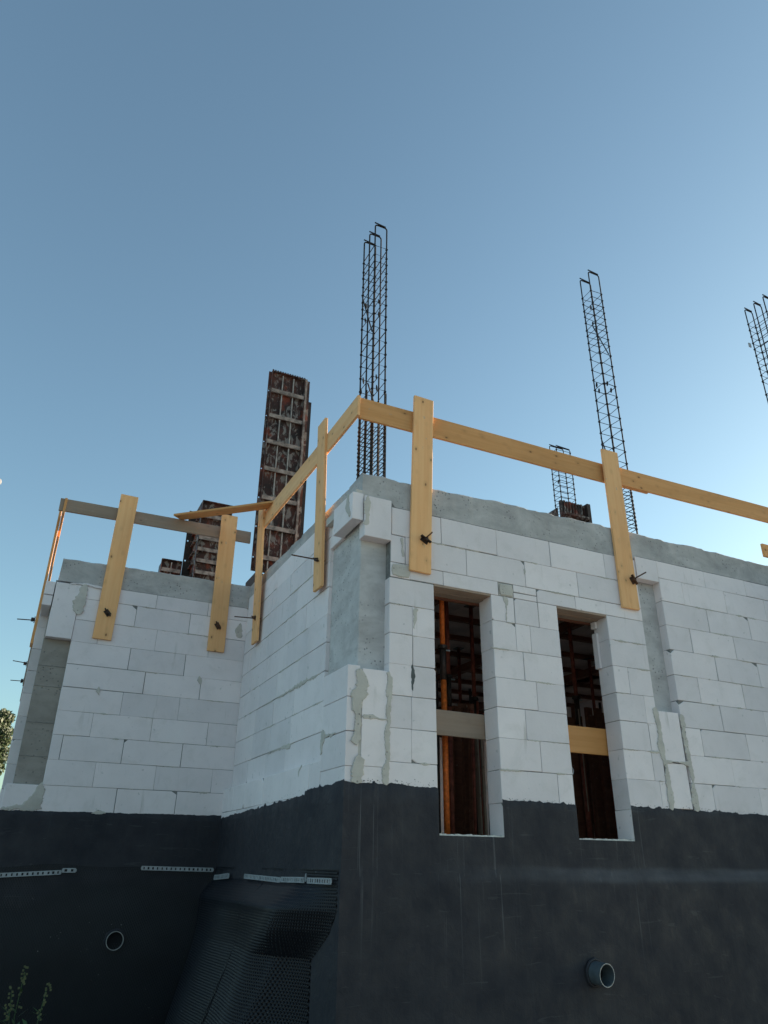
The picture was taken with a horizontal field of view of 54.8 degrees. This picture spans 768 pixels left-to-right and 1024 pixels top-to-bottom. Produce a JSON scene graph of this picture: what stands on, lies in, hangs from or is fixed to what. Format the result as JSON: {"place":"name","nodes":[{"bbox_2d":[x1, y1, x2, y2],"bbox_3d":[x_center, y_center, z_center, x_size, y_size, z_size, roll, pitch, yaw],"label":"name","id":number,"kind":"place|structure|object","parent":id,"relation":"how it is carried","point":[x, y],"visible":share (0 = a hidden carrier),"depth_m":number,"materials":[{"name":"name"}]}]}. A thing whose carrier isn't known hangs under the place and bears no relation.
{"place":"outdoors","nodes":[
{"label":"outdoors","id":0,"kind":"place"},
{"bbox_2d":[0,0,767,790],"label":"sky","id":1,"kind":"structure","parent":0,"point":[192,192],"materials":[{"name":"blue"}]},
{"bbox_2d":[435,680,437,783],"bbox_3d":[0.478,2.391,6.681,0.037,1.758,0.034,-23,-35,39],"label":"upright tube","id":2,"kind":"object","parent":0,"point":[436,708],"visible":0.19,"depth_m":6.96,"materials":[{"name":"orange metal"}]},
{"bbox_3d":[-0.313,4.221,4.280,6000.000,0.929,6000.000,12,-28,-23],"label":"ground","id":3,"kind":"structure","parent":0,"visible":0},
{"bbox_2d":[0,986,13,1023],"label":"flowering weed","id":4,"kind":"object","parent":3,"relation":"on","point":[9,1010],"visible":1,"depth_m":5.22,"materials":[{"name":"green plant"}]},
{"bbox_2d":[0,708,15,775],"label":"broadleaf tree","id":5,"kind":"object","parent":3,"relation":"on","point":[7,719],"visible":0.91,"depth_m":20.02,"materials":[{"name":"green plant"}]},
{"bbox_2d":[11,966,28,1023],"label":"flowering weed","id":6,"kind":"object","parent":3,"relation":"on","point":[21,989],"visible":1,"depth_m":5.27,"materials":[{"name":"green plant"}]},
{"bbox_2d":[33,983,51,1023],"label":"flowering weed","id":7,"kind":"object","parent":3,"relation":"on","point":[43,1004],"visible":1,"depth_m":5.31,"materials":[{"name":"green plant"}]},
{"bbox_2d":[0,473,767,1023],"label":"unfinished house","id":8,"kind":"structure","parent":3,"relation":"on","point":[300,733],"depth_m":6.60,"materials":[{"name":"concrete"}]},
{"bbox_2d":[10,679,23,699],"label":"guardrail post","id":9,"kind":"object","parent":8,"relation":"attached to","point":[21,681],"visible":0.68,"depth_m":11.59,"materials":[{"name":"metal"}]},
{"bbox_2d":[13,641,33,685],"bbox_3d":[-5.159,2.150,10.619,0.186,0.640,0.257,-16,-30,31],"label":"guardrail post","id":10,"kind":"object","parent":8,"relation":"attached to","point":[25,663],"visible":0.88,"depth_m":10.58,"materials":[{"name":"grey metal"}]},
{"bbox_2d":[17,511,61,646],"bbox_3d":[-4.125,0.710,8.940,0.186,1.810,0.257,-16,-30,31],"label":"guardrail post","id":11,"kind":"object","parent":8,"relation":"attached to","point":[32,619],"visible":0.88,"depth_m":8.82,"materials":[{"name":"beige wood"}]},
{"bbox_2d":[48,498,67,580],"bbox_3d":[-4.962,0.989,10.980,0.034,0.200,5.540,12,-28,-23],"label":"guardrail board","id":12,"kind":"object","parent":11,"relation":"attached to","point":[58,536],"visible":0.54,"depth_m":9.36,"materials":[{"name":"beige wood"}]},
{"bbox_2d":[0,864,213,1023],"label":"dimpled membrane","id":13,"kind":"object","parent":8,"relation":"hanging from","point":[57,944],"visible":0.82,"depth_m":7.15,"materials":[{"name":"black plastic"}]},
{"bbox_2d":[0,870,61,877],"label":"fixing strip","id":14,"kind":"object","parent":13,"relation":"attached to","point":[25,873],"visible":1,"depth_m":7.18,"materials":[{"name":"silver metal"}]},
{"bbox_2d":[62,868,76,872],"bbox_3d":[-3.116,3.548,7.328,0.138,0.041,0.004,12,-28,-23],"label":"fixing strip","id":15,"kind":"object","parent":13,"relation":"attached to","point":[69,870],"visible":1,"depth_m":7.33,"materials":[{"name":"silver metal"}]},
{"bbox_2d":[141,866,213,871],"bbox_3d":[-2.157,3.737,7.750,0.755,0.052,0.004,12,-28,-23],"label":"fixing strip","id":16,"kind":"object","parent":13,"relation":"attached to","point":[173,868],"visible":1,"depth_m":7.74,"materials":[{"name":"silver metal"}]},
{"bbox_2d":[103,929,124,951],"bbox_3d":[-2.716,4.260,7.386,0.206,0.203,0.445,12,-28,-23],"label":"drain pipe","id":17,"kind":"object","parent":8,"relation":"attached to","point":[112,936],"visible":0.95,"depth_m":7.23,"materials":[{"name":"grey plastic"}]},
{"bbox_2d":[92,494,137,640],"bbox_3d":[-3.149,0.617,8.710,0.214,1.813,0.146,-2,-26,5],"label":"guardrail post","id":18,"kind":"object","parent":8,"relation":"attached to","point":[112,584],"visible":1,"depth_m":8.67,"materials":[{"name":"brown wood"}]},
{"bbox_2d":[58,498,250,543],"bbox_3d":[-2.781,0.123,9.183,2.315,0.158,0.033,12,-28,-23],"label":"guardrail board","id":19,"kind":"object","parent":18,"relation":"attached to","point":[141,518],"visible":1,"depth_m":9.14,"materials":[{"name":"grey wood"}]},
{"bbox_2d":[158,558,181,574],"bbox_3d":[-3.332,1.293,11.295,0.307,1.108,0.305,12,-28,-23],"label":"formwork box","id":20,"kind":"object","parent":8,"relation":"on","point":[170,566],"visible":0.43,"depth_m":11.40,"materials":[{"name":"wood"}]},
{"bbox_2d":[181,500,231,580],"bbox_3d":[-2.883,0.853,11.540,0.790,2.122,0.402,-10,-27,20],"label":"column formwork","id":21,"kind":"object","parent":8,"relation":"on","point":[201,563],"depth_m":11.59,"materials":[{"name":"wood"}]},
{"bbox_2d":[207,515,237,652],"bbox_3d":[-2.003,0.856,9.206,0.190,1.791,0.143,-3,-26,7],"label":"guardrail post","id":22,"kind":"object","parent":8,"relation":"attached to","point":[221,595],"visible":0.97,"depth_m":9.17,"materials":[{"name":"brown wood"}]},
{"bbox_2d":[234,509,265,644],"bbox_3d":[-1.548,0.719,8.818,0.320,1.711,0.219,0,-26,1],"label":"guardrail post","id":23,"kind":"object","parent":8,"relation":"attached to","point":[255,617],"visible":0.94,"depth_m":8.74,"materials":[{"name":"brown wood"}]},
{"bbox_2d":[165,867,338,1023],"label":"dimpled membrane","id":24,"kind":"object","parent":8,"relation":"hanging from","point":[256,945],"visible":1,"depth_m":5.58,"materials":[{"name":"black plastic"}]},
{"bbox_2d":[214,873,228,879],"bbox_3d":[-1.657,3.713,7.536,0.004,0.074,0.604,12,-28,-23],"label":"fixing strip","id":25,"kind":"object","parent":24,"relation":"attached to","point":[222,876],"visible":1,"depth_m":7.51,"materials":[{"name":"silver metal"}]},
{"bbox_2d":[244,874,279,882],"bbox_3d":[-1.072,3.184,6.441,0.004,0.053,1.048,12,-28,-23],"label":"fixing strip","id":26,"kind":"object","parent":24,"relation":"attached to","point":[257,877],"visible":1,"depth_m":6.40,"materials":[{"name":"silver metal"}]},
{"bbox_2d":[280,877,304,882],"bbox_3d":[-0.718,2.870,5.776,0.004,0.046,0.564,12,-28,-23],"label":"fixing strip","id":27,"kind":"object","parent":24,"relation":"attached to","point":[295,879],"visible":1,"depth_m":5.74,"materials":[{"name":"silver metal"}]},
{"bbox_2d":[307,877,331,884],"bbox_3d":[-0.467,2.644,5.306,0.004,0.043,0.488,12,-28,-23],"label":"fixing strip","id":28,"kind":"object","parent":24,"relation":"attached to","point":[320,881],"visible":1,"depth_m":5.29,"materials":[{"name":"grey metal"}]},
{"bbox_2d":[245,369,310,585],"bbox_3d":[-1.470,-0.423,10.348,0.673,3.324,0.505,12,-28,-23],"label":"column formwork","id":29,"kind":"object","parent":8,"relation":"on","point":[285,447],"depth_m":10.28,"materials":[{"name":"metal"}]},
{"bbox_2d":[291,418,327,591],"bbox_3d":[-0.660,-0.123,7.146,0.203,1.788,0.349,-21,-33,38],"label":"guardrail post","id":30,"kind":"object","parent":8,"relation":"attached to","point":[319,552],"visible":0.97,"depth_m":7.12,"materials":[{"name":"brown wood"}]},
{"bbox_2d":[264,395,360,527],"bbox_3d":[-0.844,-0.435,7.910,0.034,0.215,2.850,12,-28,-23],"label":"guardrail board","id":31,"kind":"object","parent":30,"relation":"attached to","point":[342,426],"visible":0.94,"depth_m":7.72,"materials":[{"name":"brown wood"}]},
{"bbox_2d":[174,500,273,519],"bbox_3d":[-1.927,-0.018,9.075,1.383,0.030,0.180,-7,-21,16],"label":"brace board","id":32,"kind":"object","parent":31,"relation":"on","point":[226,510],"visible":0.84,"depth_m":9.06,"materials":[{"name":"beige wood"}]},
{"bbox_2d":[356,222,387,479],"bbox_3d":[-0.137,-1.559,7.452,0.250,3.420,0.348,12,-28,-23],"label":"rebar cage","id":33,"kind":"object","parent":8,"relation":"on","point":[371,427],"visible":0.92,"depth_m":7.42,"materials":[{"name":"metal"}]},
{"bbox_2d":[409,395,432,574],"bbox_3d":[0.355,-0.290,6.734,0.223,1.807,0.210,-9,-27,19],"label":"guardrail post","id":34,"kind":"object","parent":8,"relation":"attached to","point":[420,540],"visible":1,"depth_m":6.69,"materials":[{"name":"brown wood"}]},
{"bbox_2d":[358,398,647,493],"bbox_3d":[1.333,-0.628,7.488,3.486,0.222,0.034,12,-28,-24],"label":"guardrail board","id":35,"kind":"object","parent":34,"relation":"attached to","point":[402,419],"visible":0.84,"depth_m":7.33,"materials":[{"name":"beige wood"}]},
{"bbox_2d":[436,692,440,832],"bbox_3d":[0.485,2.401,6.528,0.022,1.608,0.022,15,-28,-28],"label":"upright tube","id":36,"kind":"object","parent":8,"relation":"on","point":[438,740],"visible":0.62,"depth_m":6.58,"materials":[{"name":"orange metal"}]},
{"bbox_2d":[438,600,449,833],"bbox_3d":[0.530,1.630,6.469,0.135,2.948,0.120,12,-28,-23],"label":"shoring prop","id":37,"kind":"object","parent":8,"relation":"on","point":[442,647],"visible":0.67,"depth_m":6.42,"materials":[{"name":"orange metal"}]},
{"bbox_2d":[444,601,454,833],"bbox_3d":[0.641,1.980,7.197,0.135,2.948,0.120,12,-28,-23],"label":"shoring prop","id":38,"kind":"object","parent":8,"relation":"on","point":[450,742],"visible":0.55,"depth_m":7.19,"materials":[{"name":"orange metal"}]},
{"bbox_2d":[452,705,462,834],"bbox_3d":[0.726,2.775,7.361,0.040,1.658,0.120,-20,-34,38],"label":"upright plank","id":39,"kind":"object","parent":8,"relation":"on","point":[457,755],"visible":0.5,"depth_m":7.39,"materials":[{"name":"brown wood"}]},
{"bbox_2d":[453,647,463,702],"bbox_3d":[1.050,3.266,9.875,0.135,2.948,0.120,12,-28,-23],"label":"shoring prop","id":40,"kind":"object","parent":8,"relation":"on","point":[458,649],"visible":0.2,"depth_m":10.34,"materials":[{"name":"black metal"}]},
{"bbox_2d":[436,709,485,739],"bbox_3d":[0.619,1.780,6.205,0.685,0.205,0.025,13,-28,-22],"label":"window barrier board","id":41,"kind":"object","parent":8,"relation":"attached to","point":[460,724],"depth_m":6.20,"materials":[{"name":"grey wood"}]},
{"bbox_2d":[457,703,466,834],"bbox_3d":[0.800,2.806,7.483,0.090,1.708,0.040,4,-25,-5],"label":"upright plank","id":42,"kind":"object","parent":8,"relation":"on","point":[462,705],"visible":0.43,"depth_m":7.49,"materials":[{"name":"brown wood"}]},
{"bbox_2d":[461,708,469,833],"bbox_3d":[0.811,2.737,7.224,0.071,1.608,0.040,15,-28,-27],"label":"upright plank","id":43,"kind":"object","parent":8,"relation":"on","point":[465,768],"visible":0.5,"depth_m":7.24,"materials":[{"name":"brown wood"}]},
{"bbox_2d":[467,703,476,834],"bbox_3d":[0.855,2.687,7.152,0.041,1.638,0.061,-21,-34,39],"label":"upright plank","id":44,"kind":"object","parent":8,"relation":"on","point":[470,706],"visible":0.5,"depth_m":7.17,"materials":[{"name":"brown wood"}]},
{"bbox_2d":[464,605,480,713],"bbox_3d":[1.020,2.445,8.160,0.135,2.948,0.120,12,-28,-23],"label":"shoring prop","id":45,"kind":"object","parent":8,"relation":"on","point":[473,676],"visible":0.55,"depth_m":8.51,"materials":[{"name":"black metal"}]},
{"bbox_2d":[470,709,476,834],"bbox_3d":[0.855,2.660,7.003,0.030,1.558,0.032,-23,-36,39],"label":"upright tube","id":46,"kind":"object","parent":8,"relation":"on","point":[474,785],"visible":0.66,"depth_m":7.03,"materials":[{"name":"brown metal"}]},
{"bbox_2d":[469,689,477,834],"bbox_3d":[0.893,2.646,7.263,0.030,1.808,0.030,14,-29,-28],"label":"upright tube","id":47,"kind":"object","parent":8,"relation":"on","point":[470,696],"visible":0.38,"depth_m":7.58,"materials":[{"name":"orange metal"}]},
{"bbox_2d":[475,739,482,834],"bbox_3d":[0.914,2.813,7.090,0.041,1.358,0.023,-22,-34,36],"label":"upright plank","id":48,"kind":"object","parent":8,"relation":"on","point":[479,800],"visible":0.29,"depth_m":7.15,"materials":[{"name":"brown wood"}]},
{"bbox_2d":[476,701,484,834],"bbox_3d":[0.964,2.738,7.337,0.028,1.708,0.030,10,-28,-19],"label":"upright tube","id":49,"kind":"object","parent":8,"relation":"on","point":[477,707],"visible":0.41,"depth_m":7.38,"materials":[{"name":"brown metal"}]},
{"bbox_2d":[480,740,487,834],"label":"upright plank","id":50,"kind":"object","parent":8,"relation":"on","point":[483,789],"visible":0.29,"depth_m":6.99,"materials":[{"name":"brown wood"}]},
{"bbox_2d":[434,599,601,739],"bbox_3d":[0.670,3.007,12.783,7.080,0.222,11.530,12,-28,-23],"label":"slab formwork","id":51,"kind":"object","parent":8,"relation":"attached to","point":[459,632],"visible":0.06,"depth_m":11.02,"materials":[{"name":"brown wood"}]},
{"bbox_2d":[549,444,575,508],"bbox_3d":[2.881,0.329,11.557,0.314,3.220,0.194,12,-28,-23],"label":"rebar cage","id":52,"kind":"object","parent":8,"relation":"on","point":[558,475],"visible":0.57,"depth_m":11.94,"materials":[{"name":"metal"}]},
{"bbox_2d":[549,500,591,522],"bbox_3d":[2.833,0.833,11.298,0.692,2.066,0.500,12,-28,-23],"label":"formwork box","id":53,"kind":"object","parent":8,"relation":"on","point":[575,511],"visible":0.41,"depth_m":11.54,"materials":[{"name":"metal"}]},
{"bbox_2d":[567,717,585,837],"bbox_3d":[2.074,3.062,7.952,0.100,1.677,0.040,12,-29,-21],"label":"upright plank","id":54,"kind":"object","parent":8,"relation":"on","point":[577,786],"visible":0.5,"depth_m":7.97,"materials":[{"name":"brown wood"}]},
{"bbox_2d":[567,622,592,837],"bbox_3d":[2.132,2.399,8.037,0.135,2.948,0.120,12,-28,-23],"label":"shoring prop","id":55,"kind":"object","parent":8,"relation":"on","point":[576,698],"visible":0.67,"depth_m":8.11,"materials":[{"name":"orange metal"}]},
{"bbox_2d":[578,709,588,810],"bbox_3d":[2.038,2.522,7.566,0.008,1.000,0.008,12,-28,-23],"label":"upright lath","id":56,"kind":"object","parent":8,"relation":"in","point":[584,767],"visible":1,"depth_m":7.50,"materials":[{"name":"brown wood"}]},
{"bbox_2d":[574,715,594,838],"bbox_3d":[2.192,3.076,8.012,0.041,1.707,0.100,-21,-34,37],"label":"upright plank","id":57,"kind":"object","parent":8,"relation":"on","point":[588,789],"visible":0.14,"depth_m":8.02,"materials":[{"name":"brown wood"}]},
{"bbox_2d":[568,725,608,755],"bbox_3d":[1.815,2.067,6.706,0.670,0.235,0.025,12,-28,-23],"label":"window barrier board","id":58,"kind":"object","parent":8,"relation":"attached to","point":[587,740],"depth_m":6.71,"materials":[{"name":"wood"}]},
{"bbox_2d":[583,657,595,714],"bbox_3d":[3.024,3.503,10.322,0.135,2.948,0.120,12,-28,-23],"label":"shoring prop","id":59,"kind":"object","parent":8,"relation":"on","point":[588,659],"visible":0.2,"depth_m":10.79,"materials":[{"name":"black metal"}]},
{"bbox_2d":[586,754,595,838],"bbox_3d":[2.528,3.516,8.884,0.040,1.672,0.100,-20,-31,36],"label":"upright plank","id":60,"kind":"object","parent":8,"relation":"on","point":[588,764],"visible":0.07,"depth_m":8.94,"materials":[{"name":"brown wood"}]},
{"bbox_2d":[585,957,614,987],"bbox_3d":[1.522,3.530,5.701,0.190,0.198,0.532,15,-29,-28],"label":"drain pipe","id":61,"kind":"object","parent":8,"relation":"attached to","point":[598,972],"visible":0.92,"depth_m":5.54,"materials":[{"name":"grey plastic"}]},
{"bbox_2d":[579,270,637,533],"bbox_3d":[2.582,-1.302,8.706,0.325,3.894,0.205,12,-28,-23],"label":"rebar cage","id":62,"kind":"object","parent":8,"relation":"on","point":[613,448],"visible":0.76,"depth_m":8.85,"materials":[{"name":"metal"}]},
{"bbox_2d":[603,718,617,838],"bbox_3d":[2.704,3.369,8.756,0.032,1.831,0.030,23,-34,-37],"label":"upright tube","id":63,"kind":"object","parent":8,"relation":"on","point":[611,788],"visible":0.41,"depth_m":8.77,"materials":[{"name":"brown metal"}]},
{"bbox_2d":[600,449,645,610],"bbox_3d":[2.485,0.138,7.625,0.280,1.788,0.198,-10,-28,21],"label":"guardrail post","id":64,"kind":"object","parent":8,"relation":"attached to","point":[627,582],"visible":1,"depth_m":7.59,"materials":[{"name":"brown wood"}]},
{"bbox_2d":[619,468,767,522],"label":"guardrail board","id":65,"kind":"object","parent":64,"relation":"attached to","point":[678,492],"visible":0.91,"depth_m":8.39,"materials":[{"name":"beige wood"}]},
{"bbox_2d":[744,294,767,401],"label":"rebar cage","id":66,"kind":"object","parent":8,"relation":"on","point":[757,333],"visible":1,"depth_m":9.84,"materials":[{"name":"metal"}]},
{"bbox_2d":[760,543,767,557],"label":"guardrail board","id":67,"kind":"object","parent":8,"relation":"on","point":[764,548],"visible":1,"depth_m":8.46,"materials":[{"name":"beige wood"}]}
]}

